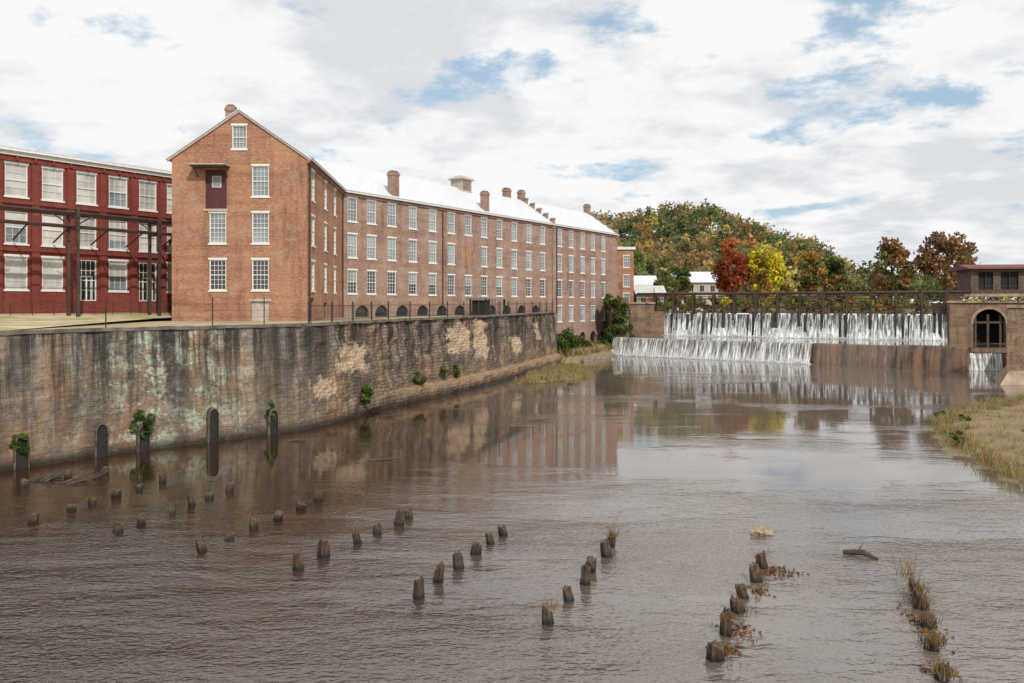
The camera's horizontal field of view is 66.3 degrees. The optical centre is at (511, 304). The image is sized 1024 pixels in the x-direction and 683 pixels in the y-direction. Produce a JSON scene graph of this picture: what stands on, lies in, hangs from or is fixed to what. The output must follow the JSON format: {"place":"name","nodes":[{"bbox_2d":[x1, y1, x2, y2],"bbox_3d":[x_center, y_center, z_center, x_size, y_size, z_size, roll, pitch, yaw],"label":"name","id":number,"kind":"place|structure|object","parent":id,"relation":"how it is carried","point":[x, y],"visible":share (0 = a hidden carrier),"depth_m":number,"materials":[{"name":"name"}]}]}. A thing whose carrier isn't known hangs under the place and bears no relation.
{"place":"outdoors","nodes":[
{"label":"outdoors","id":0,"kind":"place"},
{"bbox_2d":[0,312,171,330],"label":"lawn","id":1,"kind":"structure","parent":0,"point":[9,322],"depth_m":58.56,"materials":[{"name":"beige plant"}]},
{"bbox_2d":[0,301,130,315],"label":"yard fence","id":2,"kind":"object","parent":1,"relation":"on","point":[53,307],"visible":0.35,"depth_m":63.52,"materials":[{"name":"black metal"}]},
{"bbox_2d":[6,310,919,330],"bbox_3d":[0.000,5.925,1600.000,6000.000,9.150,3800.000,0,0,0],"label":"ground","id":3,"kind":"structure","parent":0,"point":[147,323],"depth_m":60.21,"materials":[{"name":"soil"}]},
{"bbox_2d":[0,145,171,319],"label":"red brick factory","id":4,"kind":"structure","parent":3,"relation":"on","point":[33,264],"depth_m":67.48,"materials":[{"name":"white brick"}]},
{"bbox_2d":[3,160,171,300],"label":"windows","id":5,"kind":"structure","parent":4,"relation":"in","point":[15,174],"depth_m":67.61,"materials":[{"name":"white glass"}]},
{"bbox_2d":[0,204,171,320],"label":"overhead pipe trestle","id":6,"kind":"object","parent":3,"relation":"on","point":[77,214],"visible":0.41,"depth_m":62.89,"materials":[{"name":"metal"}]},
{"bbox_2d":[0,297,310,327],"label":"wire fence","id":7,"kind":"object","parent":3,"relation":"on","point":[106,311],"visible":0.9,"depth_m":42.63,"materials":[{"name":"black metal"}]},
{"bbox_2d":[0,311,562,470],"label":"stone retaining wall","id":8,"kind":"structure","parent":3,"relation":"on","point":[64,393],"depth_m":46.82,"materials":[{"name":"stone"}]},
{"bbox_2d":[9,432,29,454],"bbox_3d":[-24.026,6.760,38.253,0.975,1.130,0.896,0,0,-41],"label":"shrub","id":9,"kind":"object","parent":8,"relation":"attached to","point":[22,450],"visible":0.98,"depth_m":38.08,"materials":[{"name":"green plant"}]},
{"bbox_2d":[13,434,29,469],"bbox_3d":[-24.072,7.455,38.390,0.620,2.290,0.708,0,0,44],"label":"arched drain niche","id":10,"kind":"object","parent":8,"relation":"attached to","point":[21,461],"visible":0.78,"depth_m":38.20,"materials":[{"name":"stone"}]},
{"bbox_2d":[94,422,108,456],"bbox_3d":[-21.830,7.405,41.532,0.620,2.390,0.684,0,0,44],"label":"arched drain niche","id":11,"kind":"object","parent":8,"relation":"attached to","point":[101,440],"visible":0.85,"depth_m":41.38,"materials":[{"name":"stone"}]},
{"bbox_2d":[129,409,155,437],"bbox_3d":[-20.293,6.550,42.967,1.385,1.730,1.234,0,0,0],"label":"shrub","id":12,"kind":"object","parent":8,"relation":"attached to","point":[148,421],"visible":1,"depth_m":42.79,"materials":[{"name":"green plant"}]},
{"bbox_2d":[136,424,149,451],"bbox_3d":[-20.334,7.555,43.078,0.620,2.090,0.681,0,0,44],"label":"arched drain niche","id":13,"kind":"object","parent":8,"relation":"attached to","point":[142,444],"visible":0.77,"depth_m":42.88,"materials":[{"name":"stone"}]},
{"bbox_2d":[206,407,218,442],"bbox_3d":[-17.537,7.280,45.724,0.620,2.640,0.710,0,0,44],"label":"arched drain niche","id":14,"kind":"object","parent":8,"relation":"attached to","point":[212,424],"visible":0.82,"depth_m":45.54,"materials":[{"name":"stone"}]},
{"bbox_2d":[264,400,275,419],"bbox_3d":[-15.013,6.541,48.408,0.872,1.380,0.772,0,0,0],"label":"shrub","id":15,"kind":"object","parent":8,"relation":"attached to","point":[267,411],"visible":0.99,"depth_m":48.26,"materials":[{"name":"green plant"}]},
{"bbox_2d":[266,409,278,434],"bbox_3d":[-14.882,7.505,48.480,0.620,2.190,0.722,0,0,44],"label":"arched drain niche","id":16,"kind":"object","parent":8,"relation":"attached to","point":[272,426],"visible":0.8,"depth_m":48.29,"materials":[{"name":"stone"}]},
{"bbox_2d":[361,383,373,404],"bbox_3d":[-10.546,6.441,56.951,1.076,1.609,1.269,0,0,0],"label":"shrub","id":17,"kind":"object","parent":8,"relation":"attached to","point":[367,390],"visible":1,"depth_m":56.78,"materials":[{"name":"green plant"}]},
{"bbox_2d":[412,372,427,385],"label":"shrub","id":18,"kind":"object","parent":8,"relation":"attached to","point":[420,379],"visible":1,"depth_m":65.77,"materials":[{"name":"green plant"}]},
{"bbox_2d":[308,301,552,323],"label":"iron picket fence","id":19,"kind":"object","parent":8,"relation":"on","point":[352,305],"visible":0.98,"depth_m":66.54,"materials":[{"name":"black metal"}]},
{"bbox_2d":[172,110,616,342],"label":"walls","id":20,"kind":"structure","parent":3,"relation":"on","point":[286,205],"depth_m":71.55,"materials":[{"name":"brick"}]},
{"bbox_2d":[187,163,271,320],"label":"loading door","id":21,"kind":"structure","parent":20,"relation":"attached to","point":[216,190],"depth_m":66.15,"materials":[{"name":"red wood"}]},
{"bbox_2d":[309,163,442,316],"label":"downpipes","id":22,"kind":"object","parent":20,"relation":"attached to","point":[343,244],"visible":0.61,"depth_m":84.16,"materials":[{"name":"metal"}]},
{"bbox_2d":[165,109,617,234],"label":"roof","id":23,"kind":"structure","parent":20,"relation":"on","point":[358,179],"depth_m":102.71,"materials":[{"name":"metal"}]},
{"bbox_2d":[224,104,618,237],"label":"chimneys","id":24,"kind":"object","parent":23,"relation":"on","point":[392,175],"visible":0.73,"depth_m":106.61,"materials":[{"name":"brick"}]},
{"bbox_2d":[448,175,474,192],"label":"roof cupola","id":25,"kind":"object","parent":23,"relation":"on","point":[462,183],"visible":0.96,"depth_m":110.02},
{"bbox_2d":[167,110,618,265],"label":"cornice trim","id":26,"kind":"structure","parent":20,"relation":"attached to","point":[331,181],"depth_m":92.05,"materials":[{"name":"wood"}]},
{"bbox_2d":[208,124,605,342],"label":"windows","id":27,"kind":"structure","parent":20,"relation":"attached to","point":[260,227],"depth_m":90.91,"materials":[{"name":"white glass"}]},
{"bbox_2d":[466,298,508,315],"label":"entry shelter","id":28,"kind":"object","parent":3,"relation":"on","point":[481,302],"visible":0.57,"depth_m":98.91,"materials":[{"name":"black metal"}]},
{"bbox_2d":[617,247,635,301],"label":"brick annex","id":29,"kind":"object","parent":3,"relation":"on","point":[625,272],"visible":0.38,"depth_m":150.00,"materials":[{"name":"orange brick"}]},
{"bbox_2d":[623,255,629,301],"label":"windows","id":30,"kind":"structure","parent":29,"relation":"in","point":[626,258],"depth_m":150.08,"materials":[{"name":"white glass"}]},
{"bbox_2d":[606,298,663,336],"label":"stone abutment","id":31,"kind":"object","parent":3,"relation":"on","point":[645,319],"visible":0.47,"depth_m":131.20,"materials":[{"name":"stone"}]},
{"bbox_2d":[600,293,633,341],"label":"ivy vines","id":32,"kind":"object","parent":31,"relation":"attached to","point":[608,305],"visible":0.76,"depth_m":128.08,"materials":[{"name":"green plant"}]},
{"bbox_2d":[634,249,646,275],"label":"green tree","id":33,"kind":"object","parent":3,"relation":"on","point":[638,257],"visible":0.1,"depth_m":178.19,"materials":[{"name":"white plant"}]},
{"bbox_2d":[634,286,665,303],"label":"storage shed","id":34,"kind":"structure","parent":3,"relation":"on","point":[649,289],"depth_m":152.33,"materials":[{"name":"white paint"}]},
{"bbox_2d":[653,270,680,303],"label":"green tree","id":35,"kind":"object","parent":3,"relation":"on","point":[667,282],"visible":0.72,"depth_m":158.68,"materials":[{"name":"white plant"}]},
{"bbox_2d":[667,263,693,309],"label":"green tree","id":36,"kind":"object","parent":3,"relation":"on","point":[681,276],"visible":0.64,"depth_m":168.40,"materials":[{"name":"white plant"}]},
{"bbox_2d":[669,272,717,309],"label":"white roof house","id":37,"kind":"structure","parent":3,"relation":"on","point":[703,281],"depth_m":190.00,"materials":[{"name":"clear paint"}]},
{"bbox_2d":[710,236,752,305],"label":"red maple tree","id":38,"kind":"object","parent":3,"relation":"on","point":[736,279],"visible":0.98,"depth_m":161.72,"materials":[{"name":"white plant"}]},
{"bbox_2d":[752,268,773,310],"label":"yellow tree","id":39,"kind":"object","parent":3,"relation":"on","point":[763,274],"visible":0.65,"depth_m":156.47,"materials":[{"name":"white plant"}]},
{"bbox_2d":[746,242,787,301],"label":"yellow tree","id":40,"kind":"object","parent":3,"relation":"on","point":[765,259],"visible":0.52,"depth_m":160.42,"materials":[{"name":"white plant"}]},
{"bbox_2d":[637,285,971,340],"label":"dam","id":41,"kind":"structure","parent":3,"relation":"on","point":[821,322],"depth_m":123.85,"materials":[{"name":"liquid"}]},
{"bbox_2d":[792,251,827,309],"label":"orange tree","id":42,"kind":"object","parent":3,"relation":"on","point":[814,278],"visible":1,"depth_m":163.13,"materials":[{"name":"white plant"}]},
{"bbox_2d":[643,290,1023,314],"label":"riverside shrubs","id":43,"kind":"object","parent":3,"relation":"on","point":[860,302],"visible":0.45,"depth_m":149.07,"materials":[{"name":"green plant"}]},
{"bbox_2d":[822,255,846,303],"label":"green tree","id":44,"kind":"object","parent":3,"relation":"on","point":[833,267],"visible":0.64,"depth_m":167.42,"materials":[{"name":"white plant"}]},
{"bbox_2d":[825,275,853,302],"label":"olive tree","id":45,"kind":"object","parent":3,"relation":"on","point":[847,284],"visible":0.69,"depth_m":157.15,"materials":[{"name":"green plant"}]},
{"bbox_2d":[867,236,918,297],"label":"orange tree","id":46,"kind":"object","parent":3,"relation":"on","point":[891,254],"visible":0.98,"depth_m":151.83,"materials":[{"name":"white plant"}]},
{"bbox_2d":[912,231,978,302],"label":"russet tree","id":47,"kind":"object","parent":3,"relation":"on","point":[951,248],"visible":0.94,"depth_m":147.51,"materials":[{"name":"brown plant"}]},
{"bbox_2d":[932,301,1023,352],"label":"arched stone abutment","id":48,"kind":"object","parent":3,"relation":"on","point":[979,321],"visible":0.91,"depth_m":114.21,"materials":[{"name":"stone"}]},
{"bbox_2d":[949,264,1023,300],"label":"gatehouse","id":49,"kind":"object","parent":48,"relation":"on","point":[1001,281],"visible":0.99,"depth_m":113.88,"materials":[{"name":"brick"}]},
{"bbox_2d":[0,355,1023,682],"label":"river water","id":50,"kind":"structure","parent":0,"point":[686,475],"depth_m":26.39,"materials":[{"name":"brown liquid"}]},
{"bbox_2d":[27,512,38,523],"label":"wooden piling","id":51,"kind":"object","parent":50,"relation":"in","point":[33,518],"visible":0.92,"depth_m":28.67,"materials":[{"name":"brown wood"}]},
{"bbox_2d":[28,465,113,484],"bbox_3d":[-20.274,7.779,36.057,3.046,0.482,2.122,0,0,15],"label":"driftwood pile","id":52,"kind":"object","parent":50,"relation":"on","point":[58,475],"visible":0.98,"depth_m":35.72,"materials":[{"name":"brown wood"}]},
{"bbox_2d":[112,521,123,532],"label":"wooden piling","id":53,"kind":"object","parent":50,"relation":"in","point":[118,527],"visible":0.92,"depth_m":27.52,"materials":[{"name":"brown wood"}]},
{"bbox_2d":[137,512,145,525],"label":"wooden piling","id":54,"kind":"object","parent":50,"relation":"in","point":[141,519],"visible":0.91,"depth_m":28.47,"materials":[{"name":"brown wood"}]},
{"bbox_2d":[195,535,206,552],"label":"wooden piling","id":55,"kind":"object","parent":50,"relation":"in","point":[201,546],"visible":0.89,"depth_m":25.38,"materials":[{"name":"brown wood"}]},
{"bbox_2d":[292,550,303,570],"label":"wooden piling","id":56,"kind":"object","parent":50,"relation":"in","point":[298,563],"visible":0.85,"depth_m":23.61,"materials":[{"name":"brown wood"}]},
{"bbox_2d":[317,538,330,558],"bbox_3d":[-5.977,7.819,24.915,0.400,0.946,0.458,0,0,0],"label":"wooden piling","id":57,"kind":"object","parent":50,"relation":"in","point":[323,548],"visible":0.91,"depth_m":24.76,"materials":[{"name":"brown wood"}]},
{"bbox_2d":[373,522,381,534],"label":"wooden piling","id":58,"kind":"object","parent":50,"relation":"in","point":[377,530],"visible":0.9,"depth_m":27.29,"materials":[{"name":"brown wood"}]},
{"bbox_2d":[394,507,404,525],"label":"wooden piling","id":59,"kind":"object","parent":50,"relation":"in","point":[399,520],"visible":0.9,"depth_m":28.40,"materials":[{"name":"brown wood"}]},
{"bbox_2d":[405,505,412,518],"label":"wooden piling","id":60,"kind":"object","parent":50,"relation":"in","point":[408,513],"visible":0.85,"depth_m":29.33,"materials":[{"name":"brown wood"}]},
{"bbox_2d":[413,575,424,599],"bbox_3d":[-2.555,7.840,21.402,0.299,0.961,0.339,0,0,27],"label":"wooden piling","id":61,"kind":"object","parent":50,"relation":"in","point":[418,591],"visible":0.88,"depth_m":21.28,"materials":[{"name":"brown wood"}]},
{"bbox_2d":[433,561,444,583],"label":"wooden piling","id":62,"kind":"object","parent":50,"relation":"in","point":[438,577],"visible":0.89,"depth_m":22.55,"materials":[{"name":"brown wood"}]},
{"bbox_2d":[452,551,464,569],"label":"wooden piling","id":63,"kind":"object","parent":50,"relation":"in","point":[458,563],"visible":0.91,"depth_m":23.69,"materials":[{"name":"brown wood"}]},
{"bbox_2d":[470,542,481,555],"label":"wooden piling","id":64,"kind":"object","parent":50,"relation":"in","point":[476,549],"visible":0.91,"depth_m":25.02,"materials":[{"name":"brown wood"}]},
{"bbox_2d":[497,524,507,536],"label":"wooden piling","id":65,"kind":"object","parent":50,"relation":"in","point":[502,531],"visible":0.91,"depth_m":27.07,"materials":[{"name":"brown wood"}]},
{"bbox_2d":[87,459,958,680],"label":"piling weeds","id":66,"kind":"object","parent":50,"relation":"on","point":[940,641],"visible":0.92,"depth_m":19.86,"materials":[{"name":"brown plant"}]},
{"bbox_2d":[542,604,553,625],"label":"wooden piling","id":67,"kind":"object","parent":50,"relation":"in","point":[547,617],"visible":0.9,"depth_m":19.60,"materials":[{"name":"brown wood"}]},
{"bbox_2d":[518,366,582,383],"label":"grassy spit","id":68,"kind":"structure","parent":50,"relation":"in","point":[551,374],"depth_m":84.79,"materials":[{"name":"soil"}]},
{"bbox_2d":[512,361,593,382],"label":"spit grass","id":69,"kind":"structure","parent":68,"relation":"on","point":[583,371],"depth_m":87.20,"materials":[{"name":"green plant"}]},
{"bbox_2d":[562,585,574,602],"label":"wooden piling","id":70,"kind":"object","parent":50,"relation":"in","point":[568,596],"visible":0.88,"depth_m":21.12,"materials":[{"name":"brown wood"}]},
{"bbox_2d":[580,564,590,585],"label":"wooden piling","id":71,"kind":"object","parent":50,"relation":"in","point":[585,580],"visible":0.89,"depth_m":22.35,"materials":[{"name":"brown wood"}]},
{"bbox_2d":[585,555,596,573],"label":"wooden piling","id":72,"kind":"object","parent":50,"relation":"in","point":[591,561],"visible":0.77,"depth_m":23.37,"materials":[{"name":"brown wood"}]},
{"bbox_2d":[600,538,612,557],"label":"wooden piling","id":73,"kind":"object","parent":50,"relation":"in","point":[605,550],"visible":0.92,"depth_m":24.84,"materials":[{"name":"brown wood"}]},
{"bbox_2d":[706,639,724,662],"bbox_3d":[4.581,7.897,17.709,0.419,0.621,0.405,0,0,0],"label":"wooden piling","id":74,"kind":"object","parent":50,"relation":"in","point":[716,654],"visible":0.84,"depth_m":17.57,"materials":[{"name":"brown wood"}]},
{"bbox_2d":[719,607,731,637],"bbox_3d":[5.191,7.824,18.983,0.291,0.971,0.310,0,0,0],"label":"wooden piling","id":75,"kind":"object","parent":50,"relation":"in","point":[725,628],"visible":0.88,"depth_m":18.95,"materials":[{"name":"brown wood"}]},
{"bbox_2d":[730,595,745,613],"bbox_3d":[5.918,7.893,20.418,0.441,0.609,0.352,0,0,0],"label":"wooden piling","id":76,"kind":"object","parent":50,"relation":"in","point":[736,608],"visible":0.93,"depth_m":20.34,"materials":[{"name":"brown wood"}]},
{"bbox_2d":[735,583,748,599],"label":"wooden piling","id":77,"kind":"object","parent":50,"relation":"in","point":[743,595],"visible":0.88,"depth_m":21.36,"materials":[{"name":"brown wood"}]},
{"bbox_2d":[749,563,762,582],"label":"wooden piling","id":78,"kind":"object","parent":50,"relation":"in","point":[755,574],"visible":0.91,"depth_m":22.62,"materials":[{"name":"brown wood"}]},
{"bbox_2d":[755,550,767,569],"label":"wooden piling","id":79,"kind":"object","parent":50,"relation":"in","point":[760,560],"visible":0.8,"depth_m":23.73,"materials":[{"name":"brown wood"}]},
{"bbox_2d":[750,525,774,535],"bbox_3d":[8.733,7.920,27.407,0.880,0.408,0.577,6,-1,-11],"label":"flat rock","id":80,"kind":"object","parent":50,"relation":"on","point":[761,530],"visible":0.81,"depth_m":27.25,"materials":[{"name":"beige stone"}]},
{"bbox_2d":[611,337,969,371],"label":"dam","id":81,"kind":"structure","parent":50,"relation":"in","point":[935,357],"depth_m":105.98,"materials":[{"name":"liquid"}]},
{"bbox_2d":[705,562,962,679],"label":"floating leaves","id":82,"kind":"object","parent":50,"relation":"on","point":[729,648],"visible":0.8,"depth_m":19.54,"materials":[{"name":"brown plant"}]},
{"bbox_2d":[843,545,878,559],"bbox_3d":[11.202,7.885,25.057,1.081,0.297,0.494,0,0,45],"label":"driftwood log","id":83,"kind":"object","parent":50,"relation":"on","point":[860,551],"visible":1,"depth_m":24.91,"materials":[{"name":"brown wood"}]},
{"bbox_2d":[912,588,928,610],"bbox_3d":[10.803,7.860,20.678,0.418,0.786,0.384,0,0,-38],"label":"wooden piling","id":84,"kind":"object","parent":50,"relation":"in","point":[916,596],"visible":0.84,"depth_m":20.57,"materials":[{"name":"brown wood"}]},
{"bbox_2d":[919,612,936,629],"bbox_3d":[10.327,7.918,19.458,0.419,0.513,0.388,0,0,0],"label":"wooden piling","id":85,"kind":"object","parent":50,"relation":"in","point":[933,623],"visible":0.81,"depth_m":19.37,"materials":[{"name":"brown wood"}]},
{"bbox_2d":[923,633,939,651],"bbox_3d":[9.756,7.920,18.221,0.320,0.526,0.357,0,0,-41],"label":"wooden piling","id":86,"kind":"object","parent":50,"relation":"in","point":[931,648],"visible":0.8,"depth_m":18.11,"materials":[{"name":"brown wood"}]},
{"bbox_2d":[934,661,949,682],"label":"wooden piling","id":87,"kind":"object","parent":50,"relation":"in","point":[936,677],"visible":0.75,"depth_m":16.66,"materials":[{"name":"brown wood"}]},
{"bbox_2d":[970,353,1006,370],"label":"side spillway","id":88,"kind":"object","parent":50,"relation":"in","point":[1003,355],"visible":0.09,"depth_m":95.40,"materials":[{"name":"liquid"}]},
{"bbox_2d":[969,353,1002,370],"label":"side waterfall","id":89,"kind":"structure","parent":88,"relation":"on","point":[990,365],"depth_m":95.15,"materials":[{"name":"white liquid"}]},
{"bbox_2d":[994,305,1023,384],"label":"stone pier","id":90,"kind":"structure","parent":50,"relation":"in","point":[1011,372],"depth_m":79.82,"materials":[{"name":"stone"}]},
{"bbox_2d":[0,0,1023,343],"label":"sky","id":91,"kind":"structure","parent":0,"point":[849,124],"materials":[{"name":"white"}]},
{"bbox_2d":[561,343,612,362],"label":"mill bank","id":92,"kind":"structure","parent":0,"point":[569,358],"depth_m":112.78,"materials":[{"name":"soil"}]},
{"bbox_2d":[557,336,570,353],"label":"green bush","id":93,"kind":"object","parent":92,"relation":"on","point":[562,342],"visible":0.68,"depth_m":110.79,"materials":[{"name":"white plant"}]},
{"bbox_2d":[557,327,580,348],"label":"green bush","id":94,"kind":"object","parent":92,"relation":"on","point":[572,341],"visible":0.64,"depth_m":113.42,"materials":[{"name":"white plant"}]},
{"bbox_2d":[557,340,615,354],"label":"mill bank grass","id":95,"kind":"structure","parent":92,"relation":"on","point":[606,348],"depth_m":113.42,"materials":[{"name":"green plant"}]},
{"bbox_2d":[602,325,619,343],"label":"green bush","id":96,"kind":"object","parent":92,"relation":"on","point":[611,331],"visible":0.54,"depth_m":127.22,"materials":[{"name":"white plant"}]},
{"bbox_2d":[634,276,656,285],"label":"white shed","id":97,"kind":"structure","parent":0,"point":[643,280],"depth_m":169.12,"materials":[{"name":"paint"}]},
{"bbox_2d":[617,227,923,309],"bbox_3d":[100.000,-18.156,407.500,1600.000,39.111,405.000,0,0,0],"label":"hill","id":98,"kind":"structure","parent":0,"point":[675,240],"depth_m":304.62,"materials":[{"name":"green plant"}]},
{"bbox_2d":[593,198,955,302],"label":"hill forest","id":99,"kind":"object","parent":98,"relation":"on","point":[681,220],"visible":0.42,"depth_m":305.14,"materials":[{"name":"green plant"}]},
{"bbox_2d":[669,310,935,313],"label":"reservoir water","id":100,"kind":"structure","parent":0,"point":[804,311],"depth_m":152.66,"materials":[{"name":"liquid"}]},
{"bbox_2d":[623,336,1006,347],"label":"dam pool water","id":101,"kind":"structure","parent":0,"point":[893,342],"depth_m":112.29,"materials":[{"name":"liquid"}]},
{"bbox_2d":[617,332,942,364],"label":"waterfall spray","id":102,"kind":"object","parent":101,"relation":"on","point":[735,335],"visible":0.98,"depth_m":118.16,"materials":[{"name":"white liquid"}]},
{"bbox_2d":[922,392,1023,484],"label":"river bank","id":103,"kind":"structure","parent":0,"point":[949,448],"depth_m":45.15,"materials":[{"name":"green plant"}]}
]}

